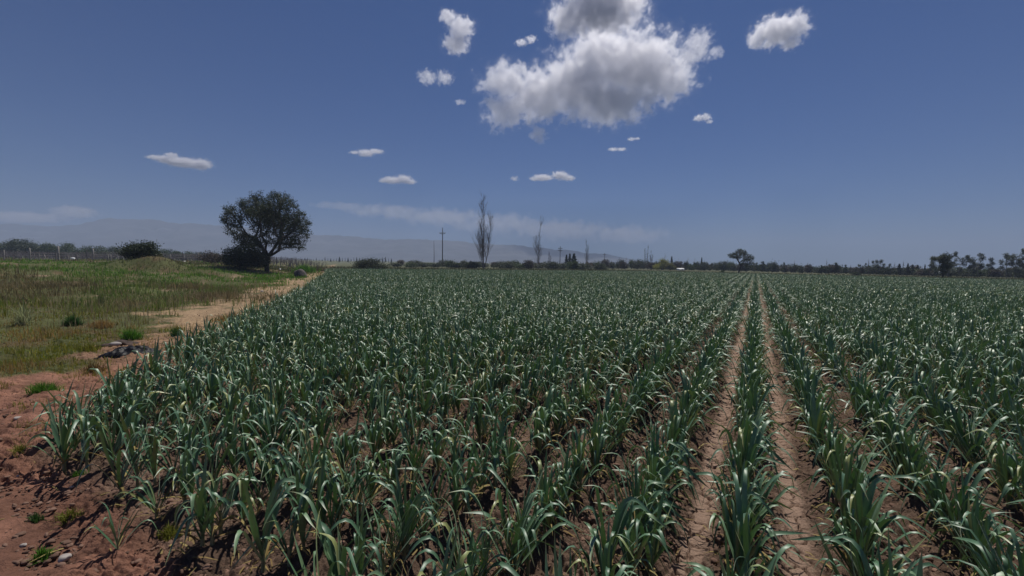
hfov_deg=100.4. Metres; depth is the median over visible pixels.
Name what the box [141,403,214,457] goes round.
garlic plant
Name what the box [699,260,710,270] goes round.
hedge shrub
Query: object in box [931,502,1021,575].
garlic plant
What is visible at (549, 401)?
garlic plant
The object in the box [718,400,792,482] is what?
garlic plant
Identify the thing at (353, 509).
garlic plant
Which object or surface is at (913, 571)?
garlic plant
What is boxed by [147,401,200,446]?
garlic plant
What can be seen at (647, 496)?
garlic plant
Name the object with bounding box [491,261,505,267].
hedge shrub
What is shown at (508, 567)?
garlic plant
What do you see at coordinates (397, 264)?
hedge shrub
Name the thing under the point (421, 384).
garlic plant
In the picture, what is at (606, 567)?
garlic plant
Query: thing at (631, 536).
garlic plant
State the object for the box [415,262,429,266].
hedge shrub
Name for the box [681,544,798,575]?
garlic plant
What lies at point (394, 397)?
garlic plant
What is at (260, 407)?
garlic plant
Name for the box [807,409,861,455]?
garlic plant
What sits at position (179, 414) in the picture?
garlic plant
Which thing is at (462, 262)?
hedge shrub
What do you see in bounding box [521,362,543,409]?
garlic plant
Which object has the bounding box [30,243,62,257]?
round tree
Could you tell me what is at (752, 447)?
garlic plant
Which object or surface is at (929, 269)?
airy tree
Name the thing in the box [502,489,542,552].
garlic plant
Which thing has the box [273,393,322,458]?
garlic plant
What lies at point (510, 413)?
garlic plant
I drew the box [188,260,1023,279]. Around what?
pasture grass
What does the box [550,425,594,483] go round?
garlic plant
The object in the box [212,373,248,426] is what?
garlic plant
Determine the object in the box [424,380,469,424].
garlic plant
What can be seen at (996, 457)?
garlic plant
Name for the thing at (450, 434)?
garlic plant
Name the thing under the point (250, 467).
garlic plant
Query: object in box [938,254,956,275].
airy tree
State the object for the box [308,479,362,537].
garlic plant
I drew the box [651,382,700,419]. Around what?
garlic plant
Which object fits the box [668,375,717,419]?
garlic plant
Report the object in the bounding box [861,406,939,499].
garlic plant
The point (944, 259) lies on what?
field tree
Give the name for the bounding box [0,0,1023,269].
sky
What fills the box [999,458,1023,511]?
garlic plant
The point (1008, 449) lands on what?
garlic plant
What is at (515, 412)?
garlic plant
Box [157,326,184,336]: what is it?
weed clump
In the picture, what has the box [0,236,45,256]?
round tree
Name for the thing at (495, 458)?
garlic plant
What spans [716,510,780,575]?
garlic plant
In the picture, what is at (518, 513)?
garlic plant
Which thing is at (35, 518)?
weed clump
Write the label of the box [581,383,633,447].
garlic plant
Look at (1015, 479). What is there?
garlic plant
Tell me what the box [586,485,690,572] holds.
garlic plant
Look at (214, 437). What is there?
garlic plant
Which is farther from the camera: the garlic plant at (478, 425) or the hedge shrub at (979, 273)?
the hedge shrub at (979, 273)
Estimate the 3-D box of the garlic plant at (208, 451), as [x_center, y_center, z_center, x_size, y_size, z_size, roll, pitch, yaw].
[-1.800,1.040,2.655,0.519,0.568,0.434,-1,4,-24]
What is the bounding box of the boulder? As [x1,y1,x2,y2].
[294,269,306,277]
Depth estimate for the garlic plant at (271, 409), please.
3.42 m
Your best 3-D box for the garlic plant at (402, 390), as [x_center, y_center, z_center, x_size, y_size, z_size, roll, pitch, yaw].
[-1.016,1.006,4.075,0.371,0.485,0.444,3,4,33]
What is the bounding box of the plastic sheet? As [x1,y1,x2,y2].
[93,345,161,359]
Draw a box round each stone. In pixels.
[58,553,71,562]
[109,342,121,345]
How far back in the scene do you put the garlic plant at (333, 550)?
1.75 m
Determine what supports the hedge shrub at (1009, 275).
on the ground at (104, 558)
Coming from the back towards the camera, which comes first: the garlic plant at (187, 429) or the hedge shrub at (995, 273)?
the hedge shrub at (995, 273)
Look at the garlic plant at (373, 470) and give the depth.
2.50 m
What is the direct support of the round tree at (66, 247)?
on the ground at (104, 558)
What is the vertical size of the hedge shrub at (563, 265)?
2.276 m
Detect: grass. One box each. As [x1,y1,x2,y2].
[0,254,323,377]
[0,259,284,339]
[0,350,124,457]
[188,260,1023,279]
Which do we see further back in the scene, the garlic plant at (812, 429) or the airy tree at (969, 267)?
the airy tree at (969, 267)
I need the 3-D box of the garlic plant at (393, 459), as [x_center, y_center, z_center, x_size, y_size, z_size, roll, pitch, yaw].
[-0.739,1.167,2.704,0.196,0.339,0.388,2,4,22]
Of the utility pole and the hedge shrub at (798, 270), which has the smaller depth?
the hedge shrub at (798, 270)
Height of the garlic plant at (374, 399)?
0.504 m
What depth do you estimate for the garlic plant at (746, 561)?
1.59 m
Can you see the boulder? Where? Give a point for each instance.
(301, 272)
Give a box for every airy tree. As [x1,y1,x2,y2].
[750,262,757,271]
[759,261,767,269]
[871,261,879,273]
[874,259,885,274]
[923,261,936,275]
[930,255,941,275]
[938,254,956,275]
[952,251,968,273]
[963,254,975,276]
[968,253,985,276]
[986,257,997,276]
[998,253,1016,276]
[1005,248,1023,277]
[1017,258,1023,271]
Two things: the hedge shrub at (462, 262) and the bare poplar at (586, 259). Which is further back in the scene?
the bare poplar at (586, 259)
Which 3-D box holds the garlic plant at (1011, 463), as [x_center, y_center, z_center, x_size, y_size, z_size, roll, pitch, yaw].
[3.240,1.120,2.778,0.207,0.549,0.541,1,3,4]
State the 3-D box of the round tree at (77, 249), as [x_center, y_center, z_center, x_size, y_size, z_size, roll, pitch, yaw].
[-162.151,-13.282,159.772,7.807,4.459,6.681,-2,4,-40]
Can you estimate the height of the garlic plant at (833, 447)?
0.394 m
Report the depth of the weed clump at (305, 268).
49.91 m
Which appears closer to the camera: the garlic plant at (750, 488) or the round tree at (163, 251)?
the garlic plant at (750, 488)
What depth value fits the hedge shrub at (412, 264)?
103.69 m
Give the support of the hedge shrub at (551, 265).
on the ground at (104, 558)
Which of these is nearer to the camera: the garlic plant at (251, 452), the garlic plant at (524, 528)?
the garlic plant at (524, 528)
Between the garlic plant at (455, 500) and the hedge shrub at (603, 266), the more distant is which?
the hedge shrub at (603, 266)
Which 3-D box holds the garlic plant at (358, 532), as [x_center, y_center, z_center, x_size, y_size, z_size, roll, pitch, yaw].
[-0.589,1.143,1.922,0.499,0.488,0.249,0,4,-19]
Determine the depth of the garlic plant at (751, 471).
2.55 m
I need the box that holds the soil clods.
[0,311,1023,575]
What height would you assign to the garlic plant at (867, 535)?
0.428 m
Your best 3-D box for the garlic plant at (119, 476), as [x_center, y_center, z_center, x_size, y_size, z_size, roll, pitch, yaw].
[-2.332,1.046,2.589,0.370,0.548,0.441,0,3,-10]
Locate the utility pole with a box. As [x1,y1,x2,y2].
[440,228,444,259]
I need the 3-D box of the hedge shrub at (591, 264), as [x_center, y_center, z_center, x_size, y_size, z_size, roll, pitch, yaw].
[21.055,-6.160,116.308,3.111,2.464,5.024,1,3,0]
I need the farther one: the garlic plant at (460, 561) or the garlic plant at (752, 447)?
the garlic plant at (752, 447)
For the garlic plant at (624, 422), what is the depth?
3.49 m
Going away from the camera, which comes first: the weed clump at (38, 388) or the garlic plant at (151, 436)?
the garlic plant at (151, 436)
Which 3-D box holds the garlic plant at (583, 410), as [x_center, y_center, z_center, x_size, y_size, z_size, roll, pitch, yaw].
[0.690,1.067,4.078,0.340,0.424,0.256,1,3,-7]
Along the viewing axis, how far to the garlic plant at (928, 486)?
2.53 m
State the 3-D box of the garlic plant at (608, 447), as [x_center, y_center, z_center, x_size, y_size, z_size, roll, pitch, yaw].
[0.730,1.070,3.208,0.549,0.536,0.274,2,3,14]
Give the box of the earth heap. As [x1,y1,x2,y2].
[98,340,138,346]
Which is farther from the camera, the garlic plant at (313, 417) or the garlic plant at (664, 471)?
the garlic plant at (313, 417)
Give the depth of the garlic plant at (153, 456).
2.73 m
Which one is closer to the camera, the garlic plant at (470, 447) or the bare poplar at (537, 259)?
the garlic plant at (470, 447)
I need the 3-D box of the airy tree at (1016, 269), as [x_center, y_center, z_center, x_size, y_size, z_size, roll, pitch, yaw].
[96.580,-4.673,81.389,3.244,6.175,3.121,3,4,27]
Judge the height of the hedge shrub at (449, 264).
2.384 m
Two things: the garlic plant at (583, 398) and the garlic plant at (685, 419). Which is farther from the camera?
the garlic plant at (583, 398)
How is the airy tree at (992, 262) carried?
on the ground at (104, 558)
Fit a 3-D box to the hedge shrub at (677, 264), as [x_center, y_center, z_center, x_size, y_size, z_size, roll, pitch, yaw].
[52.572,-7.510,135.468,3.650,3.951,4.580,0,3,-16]
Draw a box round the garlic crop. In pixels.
[14,267,1023,575]
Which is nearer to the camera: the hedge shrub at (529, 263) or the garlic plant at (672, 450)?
the garlic plant at (672, 450)
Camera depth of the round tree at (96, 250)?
125.19 m
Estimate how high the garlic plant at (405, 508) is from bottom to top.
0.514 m
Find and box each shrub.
[111,240,165,258]
[191,249,223,263]
[214,240,273,268]
[350,257,388,268]
[386,262,402,266]
[404,261,417,266]
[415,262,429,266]
[431,263,442,266]
[437,259,446,266]
[443,259,461,267]
[458,259,468,267]
[463,261,478,267]
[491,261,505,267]
[497,260,513,268]
[514,263,527,268]
[522,260,535,268]
[536,261,557,268]
[545,260,559,269]
[558,262,566,268]
[567,260,580,269]
[576,261,592,269]
[585,261,593,267]
[593,262,608,269]
[601,259,609,267]
[608,261,616,268]
[615,259,623,268]
[618,261,627,268]
[626,259,634,268]
[632,259,642,268]
[639,260,649,268]
[645,262,656,269]
[673,260,684,269]
[683,261,688,269]
[686,263,697,269]
[694,261,700,269]
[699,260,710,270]
[713,260,729,270]
[728,263,738,270]
[735,263,744,270]
[744,265,752,271]
[766,261,779,271]
[779,264,790,272]
[786,263,798,272]
[796,266,803,272]
[803,264,812,272]
[811,266,833,273]
[827,264,841,273]
[861,264,879,274]
[880,266,899,274]
[894,265,913,274]
[912,268,937,275]
[939,268,966,276]
[954,268,972,276]
[969,270,993,276]
[986,269,1005,276]
[1002,267,1013,276]
[1008,269,1023,277]
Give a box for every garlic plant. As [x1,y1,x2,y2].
[18,395,94,472]
[55,390,107,471]
[74,416,179,498]
[78,387,156,465]
[88,498,158,549]
[91,406,194,487]
[109,400,153,460]
[114,469,191,519]
[130,423,168,485]
[135,437,206,481]
[137,416,172,451]
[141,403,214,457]
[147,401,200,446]
[154,440,210,506]
[155,391,224,428]
[160,469,263,536]
[162,395,239,463]
[165,471,239,563]
[167,410,265,489]
[169,414,194,462]
[170,421,218,505]
[171,452,240,545]
[178,404,213,438]
[184,404,254,481]
[187,379,238,435]
[200,418,241,461]
[210,435,305,514]
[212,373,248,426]
[214,385,256,453]
[218,470,265,525]
[222,474,317,575]
[229,500,308,571]
[233,398,312,464]
[233,400,272,441]
[237,426,267,477]
[239,370,309,433]
[240,380,272,446]
[241,389,320,463]
[244,436,304,516]
[245,432,274,473]
[248,387,277,441]
[251,426,340,508]
[256,414,336,490]
[259,373,290,440]
[263,439,352,550]
[272,423,301,459]
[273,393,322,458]
[276,508,363,575]
[279,368,337,423]
[279,411,321,452]
[279,464,345,554]
[283,444,309,489]
[284,375,327,418]
[287,367,345,418]
[289,491,403,575]
[295,436,395,533]
[301,391,359,436]
[303,409,339,448]
[305,435,340,482]
[306,383,348,447]
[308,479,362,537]
[312,446,402,529]
[317,511,399,575]
[318,422,373,474]
[319,490,435,575]
[322,384,354,415]
[324,429,363,472]
[326,442,403,513]
[336,412,366,470]
[346,479,433,571]
[348,488,386,573]
[352,372,389,427]
[353,382,402,430]
[353,454,399,507]
[355,411,394,458]
[362,369,405,422]
[363,368,415,412]
[365,463,444,565]
[366,378,416,452]
[366,456,437,560]
[367,417,387,453]
[370,445,419,501]
[376,382,404,413]
[377,441,410,489]
[379,393,436,444]
[381,368,423,413]
[382,449,494,540]
[383,397,408,450]
[389,413,459,479]
[389,418,437,483]
[390,522,473,575]
[396,498,449,543]
[399,369,423,404]
[399,392,426,442]
[400,382,447,435]
[401,508,536,575]
[402,356,421,410]
[403,367,460,432]
[406,496,519,575]
[408,364,447,409]
[412,372,434,404]
[413,428,450,465]
[417,419,513,511]
[418,413,470,466]
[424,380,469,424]
[424,406,469,459]
[426,416,457,475]
[427,365,464,428]
[433,377,452,427]
[434,376,479,417]
[437,524,496,575]
[438,427,484,525]
[442,433,492,498]
[445,365,468,415]
[449,490,581,575]
[452,385,524,442]
[453,419,530,494]
[455,535,487,575]
[456,396,480,451]
[458,440,517,498]
[459,515,510,575]
[462,375,500,405]
[463,372,482,405]
[465,383,496,443]
[466,379,484,408]
[473,391,510,430]
[477,466,581,575]
[479,398,556,467]
[481,404,523,485]
[482,372,507,430]
[487,436,547,486]
[490,420,534,478]
[491,381,513,422]
[492,480,548,553]
[497,383,514,423]
[497,387,526,425]
[499,488,551,575]
[500,387,533,418]
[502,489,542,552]
[503,377,533,416]
[513,364,558,408]
[514,356,564,409]
[516,458,588,524]
[519,378,539,412]
[520,407,550,451]
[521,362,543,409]
[523,409,557,455]
[524,385,569,433]
[525,447,564,534]
[527,382,560,441]
[528,405,560,451]
[529,385,578,439]
[535,465,563,535]
[542,441,592,488]
[543,370,577,425]
[543,382,574,433]
[543,449,593,506]
[547,445,584,520]
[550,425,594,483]
[550,440,579,486]
[552,434,611,502]
[557,380,600,419]
[559,397,580,431]
[559,539,647,575]
[560,372,586,425]
[560,402,617,468]
[564,419,596,486]
[565,383,594,417]
[569,547,578,575]
[570,378,598,416]
[572,398,640,460]
[572,521,665,575]
[574,377,609,411]
[574,383,597,414]
[574,405,639,462]
[577,487,667,574]
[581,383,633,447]
[582,411,605,463]
[585,409,636,477]
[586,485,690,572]
[589,514,630,575]
[590,416,619,448]
[595,450,686,553]
[598,383,634,434]
[603,483,672,575]
[604,382,650,434]
[604,385,653,437]
[604,453,700,508]
[605,449,689,542]
[608,372,664,422]
[610,389,644,434]
[611,405,631,447]
[611,408,642,443]
[612,365,672,418]
[620,463,656,538]
[623,484,677,575]
[626,446,664,494]
[628,371,652,421]
[628,410,709,504]
[631,420,675,476]
[632,425,703,506]
[634,372,655,419]
[638,440,672,505]
[639,455,695,516]
[640,403,700,490]
[651,381,729,443]
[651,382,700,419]
[652,387,687,458]
[655,407,697,455]
[657,382,703,419]
[658,406,701,449]
[660,390,706,446]
[660,403,701,444]
[665,422,694,476]
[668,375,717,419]
[678,405,705,440]
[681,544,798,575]
[682,454,772,512]
[687,386,701,408]
[687,403,707,434]
[693,389,704,414]
[697,452,806,524]
[701,466,776,522]
[705,414,790,489]
[706,476,786,566]
[706,488,795,575]
[706,531,783,575]
[709,416,745,483]
[709,535,748,575]
[712,468,807,575]
[713,453,775,569]
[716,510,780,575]
[717,429,784,507]
[717,464,804,548]
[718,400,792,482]
[725,393,785,432]
[726,413,782,451]
[727,441,786,502]
[728,408,799,478]
[731,396,800,442]
[731,402,770,425]
[731,406,799,480]
[731,412,779,474]
[732,398,773,453]
[734,395,786,440]
[735,373,781,431]
[790,512,927,575]
[791,386,879,461]
[794,403,860,447]
[795,414,896,489]
[798,412,875,468]
[799,427,894,505]
[801,398,837,453]
[803,416,847,476]
[806,439,867,479]
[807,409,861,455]
[807,432,922,498]
[808,429,884,473]
[808,512,897,575]
[812,444,866,521]
[813,520,953,575]
[814,443,887,530]
[816,504,905,575]
[819,517,934,575]
[820,528,916,575]
[823,491,887,545]
[830,449,898,534]
[831,473,939,568]
[831,539,902,575]
[840,471,911,557]
[845,388,943,463]
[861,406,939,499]
[869,539,907,575]
[871,414,933,468]
[878,457,997,534]
[881,436,946,468]
[886,425,956,495]
[889,430,941,484]
[891,415,930,458]
[896,443,944,499]
[901,456,1007,542]
[905,437,986,509]
[905,451,954,517]
[907,458,987,529]
[920,462,1014,554]
[924,479,1023,558]
[927,494,1023,575]
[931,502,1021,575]
[933,508,1023,556]
[952,519,1022,571]
[953,517,1023,575]
[963,420,1023,502]
[973,440,1022,493]
[974,426,1023,499]
[982,439,1022,510]
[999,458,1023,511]
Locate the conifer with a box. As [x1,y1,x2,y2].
[896,264,902,274]
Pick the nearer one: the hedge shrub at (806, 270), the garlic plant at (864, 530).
the garlic plant at (864, 530)
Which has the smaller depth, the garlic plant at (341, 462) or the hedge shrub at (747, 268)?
the garlic plant at (341, 462)
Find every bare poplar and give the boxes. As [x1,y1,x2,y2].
[473,193,493,268]
[533,217,543,268]
[584,240,589,261]
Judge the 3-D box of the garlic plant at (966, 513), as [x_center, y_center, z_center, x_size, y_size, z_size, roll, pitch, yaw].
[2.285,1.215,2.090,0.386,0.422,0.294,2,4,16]
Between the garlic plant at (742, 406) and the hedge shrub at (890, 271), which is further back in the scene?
the hedge shrub at (890, 271)
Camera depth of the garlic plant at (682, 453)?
2.65 m
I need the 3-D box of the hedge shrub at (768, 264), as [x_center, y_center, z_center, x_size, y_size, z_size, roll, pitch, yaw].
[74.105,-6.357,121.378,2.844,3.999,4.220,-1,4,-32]
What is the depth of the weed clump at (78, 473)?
2.90 m
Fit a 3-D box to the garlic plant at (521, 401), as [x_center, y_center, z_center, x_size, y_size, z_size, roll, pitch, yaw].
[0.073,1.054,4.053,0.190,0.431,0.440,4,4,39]
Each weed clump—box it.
[2,299,53,325]
[10,442,32,453]
[22,380,74,394]
[24,512,44,523]
[28,543,60,564]
[40,505,89,527]
[49,312,87,326]
[65,470,88,477]
[70,341,103,352]
[79,318,116,328]
[79,360,110,372]
[114,326,148,339]
[154,520,184,541]
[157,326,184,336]
[205,311,236,322]
[289,264,322,272]
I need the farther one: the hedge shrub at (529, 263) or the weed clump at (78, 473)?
the hedge shrub at (529, 263)
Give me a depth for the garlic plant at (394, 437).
3.29 m
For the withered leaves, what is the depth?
4.63 m
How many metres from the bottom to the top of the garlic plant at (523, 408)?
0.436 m
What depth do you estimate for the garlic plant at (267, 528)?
2.01 m
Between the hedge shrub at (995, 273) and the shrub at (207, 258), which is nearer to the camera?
the shrub at (207, 258)
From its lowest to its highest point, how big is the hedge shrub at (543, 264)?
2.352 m
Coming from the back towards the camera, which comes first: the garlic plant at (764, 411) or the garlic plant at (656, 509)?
the garlic plant at (764, 411)
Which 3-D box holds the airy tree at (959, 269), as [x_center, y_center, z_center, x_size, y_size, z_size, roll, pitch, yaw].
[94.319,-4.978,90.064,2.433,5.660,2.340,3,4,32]
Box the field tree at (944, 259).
[929,251,954,277]
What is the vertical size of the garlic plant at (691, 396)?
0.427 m
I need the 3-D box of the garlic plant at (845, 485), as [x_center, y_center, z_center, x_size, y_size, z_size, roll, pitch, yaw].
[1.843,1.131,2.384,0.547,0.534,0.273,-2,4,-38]
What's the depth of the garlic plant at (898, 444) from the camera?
3.05 m
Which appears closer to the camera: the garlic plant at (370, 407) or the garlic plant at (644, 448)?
the garlic plant at (644, 448)
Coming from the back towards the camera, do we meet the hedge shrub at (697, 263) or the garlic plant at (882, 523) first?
the hedge shrub at (697, 263)
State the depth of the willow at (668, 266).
130.30 m
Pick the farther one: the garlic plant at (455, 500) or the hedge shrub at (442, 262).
the hedge shrub at (442, 262)
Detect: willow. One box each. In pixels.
[652,258,671,269]
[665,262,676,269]
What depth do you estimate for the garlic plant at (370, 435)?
3.10 m
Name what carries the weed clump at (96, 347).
on the ground at (104, 558)
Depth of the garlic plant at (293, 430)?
3.23 m
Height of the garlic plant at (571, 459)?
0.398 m
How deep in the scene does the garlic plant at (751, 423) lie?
2.91 m
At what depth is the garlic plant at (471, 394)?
4.14 m
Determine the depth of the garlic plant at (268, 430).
2.99 m
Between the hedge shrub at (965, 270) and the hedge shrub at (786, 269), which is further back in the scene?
the hedge shrub at (786, 269)
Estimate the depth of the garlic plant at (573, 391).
3.84 m
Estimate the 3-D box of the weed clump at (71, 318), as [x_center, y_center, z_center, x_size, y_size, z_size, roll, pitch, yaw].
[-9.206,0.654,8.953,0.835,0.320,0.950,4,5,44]
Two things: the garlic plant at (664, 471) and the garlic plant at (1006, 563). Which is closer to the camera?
the garlic plant at (1006, 563)
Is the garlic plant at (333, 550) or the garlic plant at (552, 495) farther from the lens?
the garlic plant at (552, 495)
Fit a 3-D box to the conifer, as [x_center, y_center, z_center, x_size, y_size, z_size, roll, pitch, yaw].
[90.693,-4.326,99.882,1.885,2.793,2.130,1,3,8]
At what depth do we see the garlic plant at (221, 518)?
2.27 m
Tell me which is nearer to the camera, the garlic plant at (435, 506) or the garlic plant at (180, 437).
the garlic plant at (435, 506)
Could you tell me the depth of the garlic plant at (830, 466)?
2.64 m
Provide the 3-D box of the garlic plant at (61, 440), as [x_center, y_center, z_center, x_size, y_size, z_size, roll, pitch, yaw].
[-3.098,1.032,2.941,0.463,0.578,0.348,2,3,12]
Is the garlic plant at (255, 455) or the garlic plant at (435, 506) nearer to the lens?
the garlic plant at (435, 506)
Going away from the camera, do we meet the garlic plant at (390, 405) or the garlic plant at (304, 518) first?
the garlic plant at (304, 518)
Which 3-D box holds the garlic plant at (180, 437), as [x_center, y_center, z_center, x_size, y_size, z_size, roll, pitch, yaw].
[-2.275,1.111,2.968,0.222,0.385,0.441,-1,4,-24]
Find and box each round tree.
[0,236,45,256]
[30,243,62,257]
[38,241,74,256]
[69,247,83,257]
[75,245,107,258]
[100,245,119,258]
[155,249,169,256]
[170,251,192,259]
[188,252,204,259]
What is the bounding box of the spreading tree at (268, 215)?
[219,189,312,271]
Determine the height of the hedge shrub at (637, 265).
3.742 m
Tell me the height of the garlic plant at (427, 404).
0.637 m
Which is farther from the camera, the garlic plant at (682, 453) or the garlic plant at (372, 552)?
the garlic plant at (682, 453)
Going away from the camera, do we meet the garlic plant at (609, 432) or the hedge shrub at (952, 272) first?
the garlic plant at (609, 432)
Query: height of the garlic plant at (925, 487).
0.454 m
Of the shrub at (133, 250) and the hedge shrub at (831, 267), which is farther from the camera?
the hedge shrub at (831, 267)
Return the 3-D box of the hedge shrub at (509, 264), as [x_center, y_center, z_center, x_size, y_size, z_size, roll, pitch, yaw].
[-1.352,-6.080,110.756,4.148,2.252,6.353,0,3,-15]
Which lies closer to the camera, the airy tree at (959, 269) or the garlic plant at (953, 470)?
the garlic plant at (953, 470)
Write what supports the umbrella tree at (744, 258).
on the ground at (104, 558)
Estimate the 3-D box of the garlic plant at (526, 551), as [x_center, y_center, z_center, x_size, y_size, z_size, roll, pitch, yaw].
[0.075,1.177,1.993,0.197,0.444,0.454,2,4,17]
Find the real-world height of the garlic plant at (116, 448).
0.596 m
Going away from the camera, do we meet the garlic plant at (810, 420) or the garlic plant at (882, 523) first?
the garlic plant at (882, 523)
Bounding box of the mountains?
[0,218,652,264]
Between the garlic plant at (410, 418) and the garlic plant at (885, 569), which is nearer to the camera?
the garlic plant at (885, 569)
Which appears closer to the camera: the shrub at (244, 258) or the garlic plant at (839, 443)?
the garlic plant at (839, 443)
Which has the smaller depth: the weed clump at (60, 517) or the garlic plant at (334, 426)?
the weed clump at (60, 517)
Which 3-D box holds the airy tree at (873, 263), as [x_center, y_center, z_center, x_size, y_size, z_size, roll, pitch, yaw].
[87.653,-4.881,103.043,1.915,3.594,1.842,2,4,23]
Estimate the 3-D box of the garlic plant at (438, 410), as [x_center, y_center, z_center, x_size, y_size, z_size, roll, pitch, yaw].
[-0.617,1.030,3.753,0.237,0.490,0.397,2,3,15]
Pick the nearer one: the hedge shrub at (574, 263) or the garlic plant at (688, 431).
the garlic plant at (688, 431)
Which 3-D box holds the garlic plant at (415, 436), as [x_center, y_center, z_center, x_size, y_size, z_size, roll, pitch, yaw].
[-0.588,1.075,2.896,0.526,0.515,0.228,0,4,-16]
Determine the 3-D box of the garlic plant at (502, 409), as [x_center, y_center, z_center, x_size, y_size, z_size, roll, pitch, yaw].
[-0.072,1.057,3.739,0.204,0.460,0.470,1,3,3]
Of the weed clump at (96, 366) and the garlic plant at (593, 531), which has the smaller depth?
the garlic plant at (593, 531)
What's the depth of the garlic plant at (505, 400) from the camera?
3.83 m
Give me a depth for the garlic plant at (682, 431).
3.16 m
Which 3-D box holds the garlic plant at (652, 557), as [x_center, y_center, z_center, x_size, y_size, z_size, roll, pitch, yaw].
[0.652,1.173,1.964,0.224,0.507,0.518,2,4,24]
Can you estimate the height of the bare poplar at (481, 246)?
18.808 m
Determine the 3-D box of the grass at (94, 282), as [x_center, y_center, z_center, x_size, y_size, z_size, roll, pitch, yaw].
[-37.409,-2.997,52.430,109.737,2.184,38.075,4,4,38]
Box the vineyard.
[0,250,325,267]
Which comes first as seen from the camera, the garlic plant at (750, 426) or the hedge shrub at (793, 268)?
the garlic plant at (750, 426)
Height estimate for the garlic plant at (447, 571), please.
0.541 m
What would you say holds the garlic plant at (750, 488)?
on the ground at (104, 558)
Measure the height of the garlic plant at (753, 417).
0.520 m
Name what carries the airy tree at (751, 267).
on the ground at (104, 558)
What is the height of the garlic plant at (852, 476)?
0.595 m
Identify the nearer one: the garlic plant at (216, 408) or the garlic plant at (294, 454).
the garlic plant at (294, 454)
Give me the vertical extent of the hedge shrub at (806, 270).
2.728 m
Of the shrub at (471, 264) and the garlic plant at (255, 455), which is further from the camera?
the shrub at (471, 264)
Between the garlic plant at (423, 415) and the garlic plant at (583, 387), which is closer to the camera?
the garlic plant at (423, 415)
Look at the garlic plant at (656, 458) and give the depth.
2.49 m
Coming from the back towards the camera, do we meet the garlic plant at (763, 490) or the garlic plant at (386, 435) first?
the garlic plant at (386, 435)
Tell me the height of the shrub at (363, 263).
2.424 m
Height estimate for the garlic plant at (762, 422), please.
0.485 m
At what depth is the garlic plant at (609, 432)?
3.13 m
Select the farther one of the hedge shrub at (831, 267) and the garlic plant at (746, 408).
the hedge shrub at (831, 267)
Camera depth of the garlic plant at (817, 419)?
3.19 m
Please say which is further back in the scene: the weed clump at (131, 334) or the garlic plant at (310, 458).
the weed clump at (131, 334)
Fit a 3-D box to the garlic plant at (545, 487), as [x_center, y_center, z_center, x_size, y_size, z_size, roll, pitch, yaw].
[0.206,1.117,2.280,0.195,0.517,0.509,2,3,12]
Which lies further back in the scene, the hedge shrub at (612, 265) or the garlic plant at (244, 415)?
the hedge shrub at (612, 265)
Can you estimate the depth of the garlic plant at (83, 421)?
2.99 m
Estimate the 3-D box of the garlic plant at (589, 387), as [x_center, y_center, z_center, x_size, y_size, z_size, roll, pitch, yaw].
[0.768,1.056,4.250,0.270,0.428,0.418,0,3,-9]
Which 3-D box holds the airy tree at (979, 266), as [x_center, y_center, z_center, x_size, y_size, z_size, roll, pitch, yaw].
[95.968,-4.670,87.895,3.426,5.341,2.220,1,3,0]
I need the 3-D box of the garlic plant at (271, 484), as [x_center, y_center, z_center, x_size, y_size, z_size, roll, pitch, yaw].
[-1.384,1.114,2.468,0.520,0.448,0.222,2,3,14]
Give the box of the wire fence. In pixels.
[0,246,198,260]
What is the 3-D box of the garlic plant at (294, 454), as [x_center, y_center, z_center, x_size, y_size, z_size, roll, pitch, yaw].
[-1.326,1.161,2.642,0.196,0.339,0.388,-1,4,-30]
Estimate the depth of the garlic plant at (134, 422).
3.05 m
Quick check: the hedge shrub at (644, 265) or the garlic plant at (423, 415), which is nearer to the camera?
the garlic plant at (423, 415)
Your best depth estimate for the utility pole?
139.23 m
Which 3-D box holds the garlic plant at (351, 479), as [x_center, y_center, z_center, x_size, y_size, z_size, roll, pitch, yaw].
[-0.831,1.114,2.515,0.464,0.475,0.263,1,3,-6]
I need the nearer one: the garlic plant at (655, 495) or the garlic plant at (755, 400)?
the garlic plant at (655, 495)
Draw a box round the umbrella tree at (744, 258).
[728,248,754,272]
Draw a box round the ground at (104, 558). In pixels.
[0,256,1023,575]
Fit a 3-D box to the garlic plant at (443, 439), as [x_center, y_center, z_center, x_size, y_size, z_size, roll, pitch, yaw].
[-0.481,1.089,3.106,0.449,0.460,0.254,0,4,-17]
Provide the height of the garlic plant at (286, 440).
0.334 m
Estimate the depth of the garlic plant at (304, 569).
1.65 m
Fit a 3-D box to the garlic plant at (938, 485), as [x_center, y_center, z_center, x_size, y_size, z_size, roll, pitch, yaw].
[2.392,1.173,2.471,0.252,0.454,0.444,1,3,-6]
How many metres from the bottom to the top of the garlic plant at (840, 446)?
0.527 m
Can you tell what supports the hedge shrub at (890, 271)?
on the ground at (104, 558)
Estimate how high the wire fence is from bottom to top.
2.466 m
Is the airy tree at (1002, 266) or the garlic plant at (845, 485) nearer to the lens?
the garlic plant at (845, 485)
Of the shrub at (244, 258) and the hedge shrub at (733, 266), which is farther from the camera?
the hedge shrub at (733, 266)
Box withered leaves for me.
[33,302,1023,523]
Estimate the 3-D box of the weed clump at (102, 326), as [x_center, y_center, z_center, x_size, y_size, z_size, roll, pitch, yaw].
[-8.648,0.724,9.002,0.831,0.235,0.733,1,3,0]
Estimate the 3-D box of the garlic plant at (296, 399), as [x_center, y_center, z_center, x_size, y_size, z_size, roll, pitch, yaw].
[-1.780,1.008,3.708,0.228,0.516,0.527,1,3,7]
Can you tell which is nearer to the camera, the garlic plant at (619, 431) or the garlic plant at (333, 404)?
the garlic plant at (619, 431)
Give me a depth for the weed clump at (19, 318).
8.61 m
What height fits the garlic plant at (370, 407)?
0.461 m

